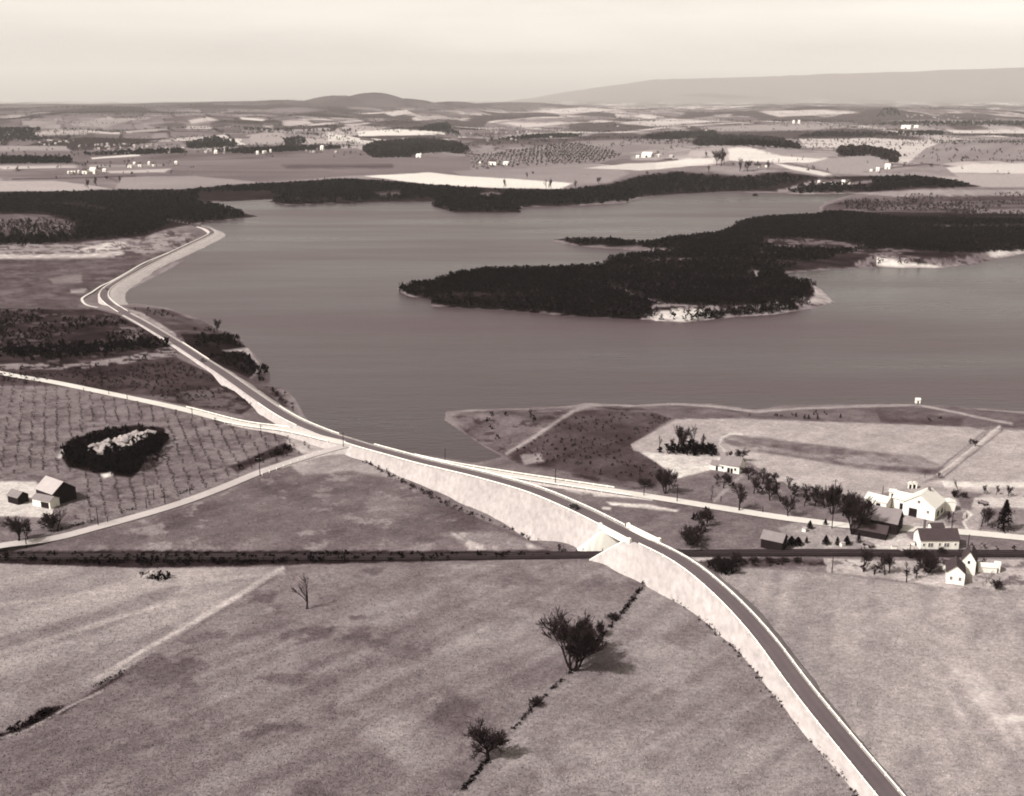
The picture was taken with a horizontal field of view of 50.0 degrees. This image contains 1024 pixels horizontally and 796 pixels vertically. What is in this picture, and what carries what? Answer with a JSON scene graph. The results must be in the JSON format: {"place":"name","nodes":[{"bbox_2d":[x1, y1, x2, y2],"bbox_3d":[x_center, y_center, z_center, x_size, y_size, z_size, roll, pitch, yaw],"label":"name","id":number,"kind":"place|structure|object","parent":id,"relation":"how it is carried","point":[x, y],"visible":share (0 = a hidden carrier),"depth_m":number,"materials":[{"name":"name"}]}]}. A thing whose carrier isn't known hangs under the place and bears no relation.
{"place":"outdoors","nodes":[
{"label":"outdoors","id":0,"kind":"place"},
{"bbox_2d":[81,253,166,307],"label":"dirt road","id":1,"kind":"structure","parent":0,"point":[83,302],"depth_m":992.43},
{"bbox_2d":[0,371,345,444],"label":"side road","id":2,"kind":"structure","parent":0,"point":[205,414],"depth_m":589.91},
{"bbox_2d":[186,406,289,427],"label":"guard fence","id":3,"kind":"object","parent":2,"relation":"on","point":[239,419],"visible":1,"depth_m":564.30,"materials":[{"name":"metal"}]},
{"bbox_2d":[0,444,348,547],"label":"dirt road","id":4,"kind":"structure","parent":0,"point":[229,484],"depth_m":445.73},
{"bbox_2d":[228,424,340,448],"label":"road embankment","id":5,"kind":"structure","parent":0,"point":[318,443],"depth_m":535.70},
{"bbox_2d":[280,447,348,467],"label":"road embankment","id":6,"kind":"structure","parent":0,"point":[340,451],"depth_m":511.41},
{"bbox_2d":[98,226,629,547],"bbox_3d":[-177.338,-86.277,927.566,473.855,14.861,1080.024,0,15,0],"label":"road embankment","id":7,"kind":"structure","parent":0,"point":[534,516],"depth_m":462.42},
{"bbox_2d":[344,442,598,524],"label":"guard fence","id":8,"kind":"object","parent":7,"relation":"on","point":[477,477],"visible":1,"depth_m":463.81,"materials":[{"name":"metal"}]},
{"bbox_2d":[362,460,583,551],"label":"weeds","id":9,"kind":"object","parent":7,"relation":"on","point":[446,501],"visible":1,"depth_m":453.42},
{"bbox_2d":[374,443,624,525],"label":"guard fence","id":10,"kind":"object","parent":7,"relation":"on","point":[525,482],"visible":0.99,"depth_m":461.36,"materials":[{"name":"metal"}]},
{"bbox_2d":[100,222,900,795],"bbox_3d":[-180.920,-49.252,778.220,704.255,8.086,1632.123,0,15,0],"label":"road","id":11,"kind":"structure","parent":0,"point":[862,762],"depth_m":365.65,"materials":[{"name":"asphalt"}]},
{"bbox_2d":[0,67,1023,795],"bbox_3d":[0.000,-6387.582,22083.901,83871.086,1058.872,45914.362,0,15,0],"label":"ground","id":12,"kind":"structure","parent":0,"point":[56,281],"depth_m":428.05,"materials":[{"name":"plant"}]},
{"bbox_2d":[0,516,24,540],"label":"bare tree","id":13,"kind":"object","parent":12,"relation":"on","point":[16,526],"visible":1,"depth_m":407.07,"materials":[{"name":"black plant"}]},
{"bbox_2d":[6,488,28,504],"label":"farm shed","id":14,"kind":"structure","parent":12,"relation":"on","point":[16,497],"depth_m":449.01,"materials":[{"name":"grey"}]},
{"bbox_2d":[0,126,50,141],"bbox_3d":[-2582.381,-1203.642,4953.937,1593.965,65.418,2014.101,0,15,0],"label":"woodland","id":15,"kind":"object","parent":12,"relation":"on","point":[21,131],"visible":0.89,"depth_m":4322.93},
{"bbox_2d":[0,707,51,734],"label":"thicket","id":16,"kind":"object","parent":12,"relation":"on","point":[42,713],"visible":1,"depth_m":290.99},
{"bbox_2d":[20,518,32,538],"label":"bare tree","id":17,"kind":"object","parent":12,"relation":"on","point":[27,524],"visible":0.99,"depth_m":410.64,"materials":[{"name":"black plant"}]},
{"bbox_2d":[0,153,72,163],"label":"woodland","id":18,"kind":"object","parent":12,"relation":"on","point":[15,159],"visible":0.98,"depth_m":2764.10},
{"bbox_2d":[0,217,80,236],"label":"woodland","id":19,"kind":"object","parent":12,"relation":"on","point":[14,230],"visible":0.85,"depth_m":1366.47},
{"bbox_2d":[31,493,59,508],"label":"lean to shed","id":20,"kind":"object","parent":12,"relation":"on","point":[44,501],"visible":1,"depth_m":444.87,"materials":[{"name":"grey"}]},
{"bbox_2d":[36,511,59,529],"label":"bare bush","id":21,"kind":"object","parent":12,"relation":"on","point":[49,520],"visible":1,"depth_m":420.17,"materials":[{"name":"black plant"}]},
{"bbox_2d":[34,476,76,503],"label":"barn","id":22,"kind":"structure","parent":12,"relation":"on","point":[62,490],"depth_m":449.85,"materials":[{"name":"metal"}]},
{"bbox_2d":[0,379,138,419],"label":"orchard trees","id":23,"kind":"object","parent":12,"relation":"on","point":[66,392],"visible":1,"depth_m":603.86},
{"bbox_2d":[0,308,166,360],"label":"brushland","id":24,"kind":"structure","parent":12,"relation":"on","point":[25,335],"depth_m":771.00,"materials":[{"name":"plant"}]},
{"bbox_2d":[0,336,169,357],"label":"woodland","id":25,"kind":"object","parent":12,"relation":"on","point":[19,350],"visible":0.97,"depth_m":717.81,"materials":[{"name":"plant"}]},
{"bbox_2d":[60,422,168,474],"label":"thicket","id":26,"kind":"object","parent":12,"relation":"on","point":[140,450],"visible":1,"depth_m":503.73,"materials":[{"name":"plant"}]},
{"bbox_2d":[0,188,244,244],"bbox_3d":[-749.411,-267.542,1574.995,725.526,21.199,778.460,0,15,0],"label":"woodland","id":27,"kind":"object","parent":12,"relation":"on","point":[99,222],"visible":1,"depth_m":1590.04,"materials":[{"name":"plant"}]},
{"bbox_2d":[88,429,156,454],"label":"rock outcrop","id":28,"kind":"object","parent":12,"relation":"on","point":[119,440],"visible":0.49,"depth_m":527.70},
{"bbox_2d":[0,359,250,410],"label":"brushland","id":29,"kind":"structure","parent":12,"relation":"on","point":[133,381],"depth_m":648.16,"materials":[{"name":"plant"}]},
{"bbox_2d":[83,146,186,154],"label":"woodland","id":30,"kind":"object","parent":12,"relation":"on","point":[139,150],"visible":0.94,"depth_m":3227.38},
{"bbox_2d":[138,570,158,578],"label":"rock outcrop","id":31,"kind":"object","parent":12,"relation":"on","point":[144,575],"visible":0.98,"depth_m":379.80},
{"bbox_2d":[138,570,170,580],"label":"thicket","id":32,"kind":"object","parent":12,"relation":"on","point":[168,574],"visible":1,"depth_m":378.44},
{"bbox_2d":[185,134,236,148],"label":"woodland","id":33,"kind":"object","parent":12,"relation":"on","point":[215,141],"visible":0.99,"depth_m":3933.43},
{"bbox_2d":[193,331,241,348],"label":"woodland","id":34,"kind":"object","parent":12,"relation":"on","point":[227,338],"visible":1,"depth_m":757.49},
{"bbox_2d":[208,350,259,374],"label":"brushland","id":35,"kind":"structure","parent":12,"relation":"on","point":[247,363],"depth_m":701.05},
{"bbox_2d":[256,362,268,380],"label":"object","id":36,"kind":"structure","parent":12,"relation":"on","point":[264,366],"depth_m":684.65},
{"bbox_2d":[238,443,291,468],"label":"thicket","id":37,"kind":"object","parent":12,"relation":"on","point":[285,446],"visible":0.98,"depth_m":511.09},
{"bbox_2d":[213,418,327,442],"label":"guard fence","id":38,"kind":"object","parent":12,"relation":"on","point":[301,434],"visible":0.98,"depth_m":546.78,"materials":[{"name":"metal"}]},
{"bbox_2d":[0,549,548,565],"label":"hedge","id":39,"kind":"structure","parent":12,"relation":"on","point":[156,559],"depth_m":398.14,"materials":[{"name":"plant"}]},
{"bbox_2d":[213,143,351,153],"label":"woodland","id":40,"kind":"object","parent":12,"relation":"on","point":[260,149],"visible":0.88,"depth_m":3431.97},
{"bbox_2d":[282,135,305,145],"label":"woodland","id":41,"kind":"object","parent":12,"relation":"on","point":[287,141],"visible":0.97,"depth_m":4132.30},
{"bbox_2d":[289,575,308,608],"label":"bare tree","id":42,"kind":"object","parent":12,"relation":"on","point":[306,594],"visible":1,"depth_m":355.05,"materials":[{"name":"black plant"}]},
{"bbox_2d":[244,126,355,131],"bbox_3d":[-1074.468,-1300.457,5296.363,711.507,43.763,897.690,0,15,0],"label":"woodland","id":43,"kind":"object","parent":12,"relation":"on","point":[258,128],"visible":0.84,"depth_m":5064.79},
{"bbox_2d":[362,137,470,157],"bbox_3d":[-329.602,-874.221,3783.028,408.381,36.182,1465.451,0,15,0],"label":"woodland","id":44,"kind":"object","parent":12,"relation":"on","point":[406,147],"visible":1,"depth_m":3396.55,"materials":[{"name":"plant"}]},
{"bbox_2d":[419,121,458,133],"bbox_3d":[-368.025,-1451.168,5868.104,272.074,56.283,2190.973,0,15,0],"label":"woodland","id":45,"kind":"object","parent":12,"relation":"on","point":[442,126],"visible":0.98,"depth_m":5058.95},
{"bbox_2d":[459,758,490,790],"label":"weeds","id":46,"kind":"object","parent":12,"relation":"on","point":[470,778],"visible":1,"depth_m":268.82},
{"bbox_2d":[461,716,511,760],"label":"bare tree","id":47,"kind":"object","parent":12,"relation":"on","point":[478,735],"visible":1,"depth_m":273.60,"materials":[{"name":"black plant"}]},
{"bbox_2d":[187,171,809,211],"bbox_3d":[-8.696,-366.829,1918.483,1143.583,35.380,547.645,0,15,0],"label":"woodland","id":48,"kind":"object","parent":12,"relation":"on","point":[360,188],"visible":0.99,"depth_m":1926.49,"materials":[{"name":"plant"}]},
{"bbox_2d":[472,145,547,168],"bbox_3d":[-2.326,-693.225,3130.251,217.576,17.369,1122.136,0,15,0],"label":"orchard trees","id":49,"kind":"object","parent":12,"relation":"on","point":[533,153],"visible":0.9,"depth_m":2992.15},
{"bbox_2d":[0,549,1023,559],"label":"railway track","id":50,"kind":"structure","parent":12,"relation":"on","point":[462,554],"depth_m":401.22,"materials":[{"name":"gravel"}]},
{"bbox_2d":[7,550,1021,557],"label":"sleepers","id":51,"kind":"object","parent":50,"relation":"on","point":[522,554],"visible":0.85,"depth_m":401.34},
{"bbox_2d":[1,92,1023,175],"bbox_3d":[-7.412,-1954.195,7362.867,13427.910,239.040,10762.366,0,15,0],"label":"hedgerow trees","id":52,"kind":"object","parent":12,"relation":"on","point":[667,141],"visible":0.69,"depth_m":4732.14,"materials":[{"name":"plant"}]},
{"bbox_2d":[490,132,581,139],"bbox_3d":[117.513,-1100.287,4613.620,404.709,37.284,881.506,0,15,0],"label":"woodland","id":53,"kind":"object","parent":12,"relation":"on","point":[533,136],"visible":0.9,"depth_m":4492.13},
{"bbox_2d":[528,695,545,705],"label":"bare bush","id":54,"kind":"object","parent":12,"relation":"on","point":[535,701],"visible":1,"depth_m":298.96,"materials":[{"name":"black plant"}]},
{"bbox_2d":[510,668,572,728],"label":"weeds","id":55,"kind":"object","parent":12,"relation":"on","point":[530,709],"visible":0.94,"depth_m":299.07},
{"bbox_2d":[534,605,607,671],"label":"bare tree","id":56,"kind":"object","parent":12,"relation":"on","point":[578,639],"visible":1,"depth_m":315.66,"materials":[{"name":"black plant"}]},
{"bbox_2d":[544,142,619,163],"bbox_3d":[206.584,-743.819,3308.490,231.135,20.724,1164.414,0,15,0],"label":"orchard trees","id":57,"kind":"object","parent":12,"relation":"on","point":[568,155],"visible":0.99,"depth_m":3214.90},
{"bbox_2d":[516,413,669,478],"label":"brushland","id":58,"kind":"structure","parent":12,"relation":"on","point":[620,439],"depth_m":525.27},
{"bbox_2d":[595,580,644,639],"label":"weeds","id":59,"kind":"object","parent":12,"relation":"on","point":[637,590],"visible":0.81,"depth_m":357.25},
{"bbox_2d":[577,522,671,560],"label":"road bridge","id":60,"kind":"structure","parent":12,"relation":"on","point":[606,539],"depth_m":404.26,"materials":[{"name":"concrete"}]},
{"bbox_2d":[637,476,654,486],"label":"bare bush","id":61,"kind":"object","parent":12,"relation":"on","point":[643,481],"visible":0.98,"depth_m":468.45,"materials":[{"name":"black plant"}]},
{"bbox_2d":[655,466,678,493],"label":"bare tree","id":62,"kind":"object","parent":12,"relation":"on","point":[663,478],"visible":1,"depth_m":458.87,"materials":[{"name":"black plant"}]},
{"bbox_2d":[643,129,716,139],"bbox_3d":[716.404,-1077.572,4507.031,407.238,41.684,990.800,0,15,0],"label":"woodland","id":63,"kind":"object","parent":12,"relation":"on","point":[674,134],"visible":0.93,"depth_m":4635.80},
{"bbox_2d":[673,424,693,447],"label":"bare tree","id":64,"kind":"object","parent":12,"relation":"on","point":[684,436],"visible":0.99,"depth_m":515.57,"materials":[{"name":"black plant"}]},
{"bbox_2d":[657,440,716,455],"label":"thicket","id":65,"kind":"object","parent":12,"relation":"on","point":[702,448],"visible":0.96,"depth_m":512.42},
{"bbox_2d":[678,525,704,548],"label":"bare tree","id":66,"kind":"object","parent":12,"relation":"on","point":[691,534],"visible":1,"depth_m":408.12,"materials":[{"name":"black plant"}]},
{"bbox_2d":[698,507,713,526],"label":"bare tree","id":67,"kind":"object","parent":12,"relation":"on","point":[707,516],"visible":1,"depth_m":424.72,"materials":[{"name":"black plant"}]},
{"bbox_2d":[398,209,1023,319],"bbox_3d":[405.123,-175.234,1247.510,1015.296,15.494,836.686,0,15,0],"label":"woodland","id":68,"kind":"object","parent":12,"relation":"on","point":[546,279],"visible":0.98,"depth_m":1063.46,"materials":[{"name":"plant"}]},
{"bbox_2d":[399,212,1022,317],"bbox_3d":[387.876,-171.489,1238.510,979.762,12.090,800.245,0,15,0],"label":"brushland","id":69,"kind":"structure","parent":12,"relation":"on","point":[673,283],"depth_m":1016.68,"materials":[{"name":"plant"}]},
{"bbox_2d":[707,555,738,574],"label":"thicket","id":70,"kind":"object","parent":12,"relation":"on","point":[723,568],"visible":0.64,"depth_m":383.36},
{"bbox_2d":[714,555,737,573],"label":"tree","id":71,"kind":"object","parent":12,"relation":"on","point":[729,563],"visible":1,"depth_m":381.36,"materials":[{"name":"black plant"}]},
{"bbox_2d":[651,299,810,319],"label":"brushland","id":72,"kind":"structure","parent":12,"relation":"on","point":[687,311],"depth_m":862.51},
{"bbox_2d":[718,452,745,473],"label":"farmhouse","id":73,"kind":"object","parent":12,"relation":"on","point":[730,463],"visible":0.96,"depth_m":486.51,"materials":[{"name":"grey"}]},
{"bbox_2d":[730,483,748,509],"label":"bare tree","id":74,"kind":"object","parent":12,"relation":"on","point":[743,493],"visible":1,"depth_m":440.73,"materials":[{"name":"black plant"}]},
{"bbox_2d":[693,133,801,148],"bbox_3d":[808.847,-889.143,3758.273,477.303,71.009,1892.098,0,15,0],"label":"woodland","id":75,"kind":"object","parent":12,"relation":"on","point":[716,139],"visible":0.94,"depth_m":3699.91,"materials":[{"name":"plant"}]},
{"bbox_2d":[751,477,763,493],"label":"bare tree","id":76,"kind":"object","parent":12,"relation":"on","point":[755,482],"visible":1,"depth_m":458.25,"materials":[{"name":"black plant"}]},
{"bbox_2d":[760,480,780,500],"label":"bare tree","id":77,"kind":"object","parent":12,"relation":"on","point":[767,488],"visible":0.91,"depth_m":452.24,"materials":[{"name":"black plant"}]},
{"bbox_2d":[760,529,787,550],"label":"dark shed","id":78,"kind":"structure","parent":12,"relation":"on","point":[773,540],"depth_m":405.16,"materials":[{"name":"grey"}]},
{"bbox_2d":[778,494,796,515],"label":"bare tree","id":79,"kind":"object","parent":12,"relation":"on","point":[791,504],"visible":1,"depth_m":434.12,"materials":[{"name":"black plant"}]},
{"bbox_2d":[809,488,821,505],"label":"bare tree","id":80,"kind":"object","parent":12,"relation":"on","point":[814,493],"visible":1,"depth_m":444.44,"materials":[{"name":"black plant"}]},
{"bbox_2d":[819,482,842,513],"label":"bare tree","id":81,"kind":"object","parent":12,"relation":"on","point":[829,496],"visible":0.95,"depth_m":435.94,"materials":[{"name":"black plant"}]},
{"bbox_2d":[835,490,860,515],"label":"bare tree","id":82,"kind":"object","parent":12,"relation":"on","point":[842,498],"visible":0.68,"depth_m":433.55,"materials":[{"name":"black plant"}]},
{"bbox_2d":[839,492,877,534],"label":"bare tree","id":83,"kind":"object","parent":12,"relation":"on","point":[851,507],"visible":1,"depth_m":412.48,"materials":[{"name":"black plant"}]},
{"bbox_2d":[859,544,875,571],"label":"bare tree","id":84,"kind":"object","parent":12,"relation":"on","point":[865,556],"visible":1,"depth_m":383.94,"materials":[{"name":"black plant"}]},
{"bbox_2d":[835,143,901,162],"bbox_3d":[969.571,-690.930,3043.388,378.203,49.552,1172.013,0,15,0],"label":"woodland","id":85,"kind":"object","parent":12,"relation":"on","point":[881,152],"visible":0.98,"depth_m":2642.68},
{"bbox_2d":[850,519,889,540],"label":"shed","id":86,"kind":"structure","parent":12,"relation":"on","point":[875,531],"depth_m":414.23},
{"bbox_2d":[798,130,943,136],"bbox_3d":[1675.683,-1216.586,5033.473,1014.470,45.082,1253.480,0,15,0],"label":"woodland","id":87,"kind":"object","parent":12,"relation":"on","point":[842,133],"visible":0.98,"depth_m":4686.48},
{"bbox_2d":[787,173,968,192],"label":"woodland","id":88,"kind":"object","parent":12,"relation":"on","point":[888,182],"visible":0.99,"depth_m":1983.48,"materials":[{"name":"plant"}]},
{"bbox_2d":[864,492,892,507],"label":"tin roof shed","id":89,"kind":"structure","parent":12,"relation":"on","point":[883,500],"depth_m":444.30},
{"bbox_2d":[859,505,904,534],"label":"long barn","id":90,"kind":"structure","parent":12,"relation":"on","point":[892,518],"depth_m":418.75,"materials":[{"name":"grey"}]},
{"bbox_2d":[877,553,890,574],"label":"bare tree","id":91,"kind":"object","parent":12,"relation":"on","point":[881,564],"visible":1,"depth_m":381.29,"materials":[{"name":"black plant"}]},
{"bbox_2d":[881,552,895,573],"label":"bare tree","id":92,"kind":"object","parent":12,"relation":"on","point":[890,563],"visible":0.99,"depth_m":381.62,"materials":[{"name":"black plant"}]},
{"bbox_2d":[892,490,912,508],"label":"barn wing","id":93,"kind":"structure","parent":12,"relation":"on","point":[899,497],"depth_m":443.41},
{"bbox_2d":[902,486,945,520],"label":"white barn","id":94,"kind":"structure","parent":12,"relation":"on","point":[928,503],"depth_m":433.69,"materials":[{"name":"metal"}]},
{"bbox_2d":[914,548,934,557],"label":"bare bush","id":95,"kind":"object","parent":12,"relation":"on","point":[922,553],"visible":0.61,"depth_m":394.79,"materials":[{"name":"black plant"}]},
{"bbox_2d":[916,553,943,572],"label":"bare tree","id":96,"kind":"object","parent":12,"relation":"on","point":[931,562],"visible":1,"depth_m":381.73,"materials":[{"name":"black plant"}]},
{"bbox_2d":[837,191,1023,216],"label":"brushland","id":97,"kind":"structure","parent":12,"relation":"on","point":[918,206],"depth_m":1685.83,"materials":[{"name":"plant"}]},
{"bbox_2d":[913,519,960,548],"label":"white house","id":98,"kind":"structure","parent":12,"relation":"on","point":[933,538],"depth_m":404.89,"materials":[{"name":"paint"}]},
{"bbox_2d":[866,119,1023,125],"bbox_3d":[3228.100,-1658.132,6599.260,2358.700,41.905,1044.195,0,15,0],"label":"woodland","id":99,"kind":"object","parent":12,"relation":"on","point":[1016,122],"visible":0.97,"depth_m":6266.00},
{"bbox_2d":[944,498,956,510],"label":"corn crib","id":100,"kind":"object","parent":12,"relation":"on","point":[950,504],"visible":0.87,"depth_m":440.52,"materials":[{"name":"wood"}]},
{"bbox_2d":[945,556,965,585],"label":"white house","id":101,"kind":"structure","parent":12,"relation":"on","point":[955,572],"depth_m":374.26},
{"bbox_2d":[961,543,978,574],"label":"tall white house","id":102,"kind":"structure","parent":12,"relation":"on","point":[970,555],"depth_m":381.71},
{"bbox_2d":[976,562,997,572],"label":"garage","id":103,"kind":"structure","parent":12,"relation":"on","point":[983,567],"depth_m":383.35,"materials":[{"name":"white metal"}]},
{"bbox_2d":[993,499,1013,532],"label":"evergreen tree","id":104,"kind":"object","parent":12,"relation":"on","point":[1005,512],"visible":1,"depth_m":417.99,"materials":[{"name":"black plant"}]},
{"bbox_2d":[0,0,1023,102],"label":"sky","id":105,"kind":"structure","parent":0,"point":[124,51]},
{"bbox_2d":[125,191,1023,462],"bbox_3d":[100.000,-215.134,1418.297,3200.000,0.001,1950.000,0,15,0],"label":"lake","id":106,"kind":"structure","parent":0,"point":[323,317],"depth_m":818.38,"materials":[{"name":"liquid"}]},
{"bbox_2d":[505,477,652,500],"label":"road embankment","id":107,"kind":"structure","parent":0,"point":[570,488],"depth_m":464.89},
{"bbox_2d":[416,454,613,487],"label":"guard fence","id":108,"kind":"object","parent":107,"relation":"on","point":[516,472],"visible":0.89,"depth_m":482.16,"materials":[{"name":"metal"}]},
{"bbox_2d":[504,475,630,495],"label":"guard fence","id":109,"kind":"object","parent":107,"relation":"on","point":[558,484],"visible":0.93,"depth_m":466.61,"materials":[{"name":"metal"}]},
{"bbox_2d":[418,456,1023,539],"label":"dirt road","id":110,"kind":"structure","parent":0,"point":[814,521],"depth_m":443.36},
{"bbox_2d":[592,540,907,795],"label":"road embankment","id":111,"kind":"structure","parent":0,"point":[663,575],"depth_m":341.47,"materials":[{"name":"concrete"}]},
{"bbox_2d":[643,580,858,795],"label":"weeds","id":112,"kind":"object","parent":111,"relation":"on","point":[739,652],"visible":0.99,"depth_m":314.20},
{"bbox_2d":[639,543,877,795],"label":"guard fence","id":113,"kind":"object","parent":111,"relation":"on","point":[857,771],"visible":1,"depth_m":312.00,"materials":[{"name":"white paint"}]},
{"bbox_2d":[652,539,904,795],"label":"guard fence","id":114,"kind":"object","parent":111,"relation":"on","point":[868,753],"visible":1,"depth_m":312.36,"materials":[{"name":"white paint"}]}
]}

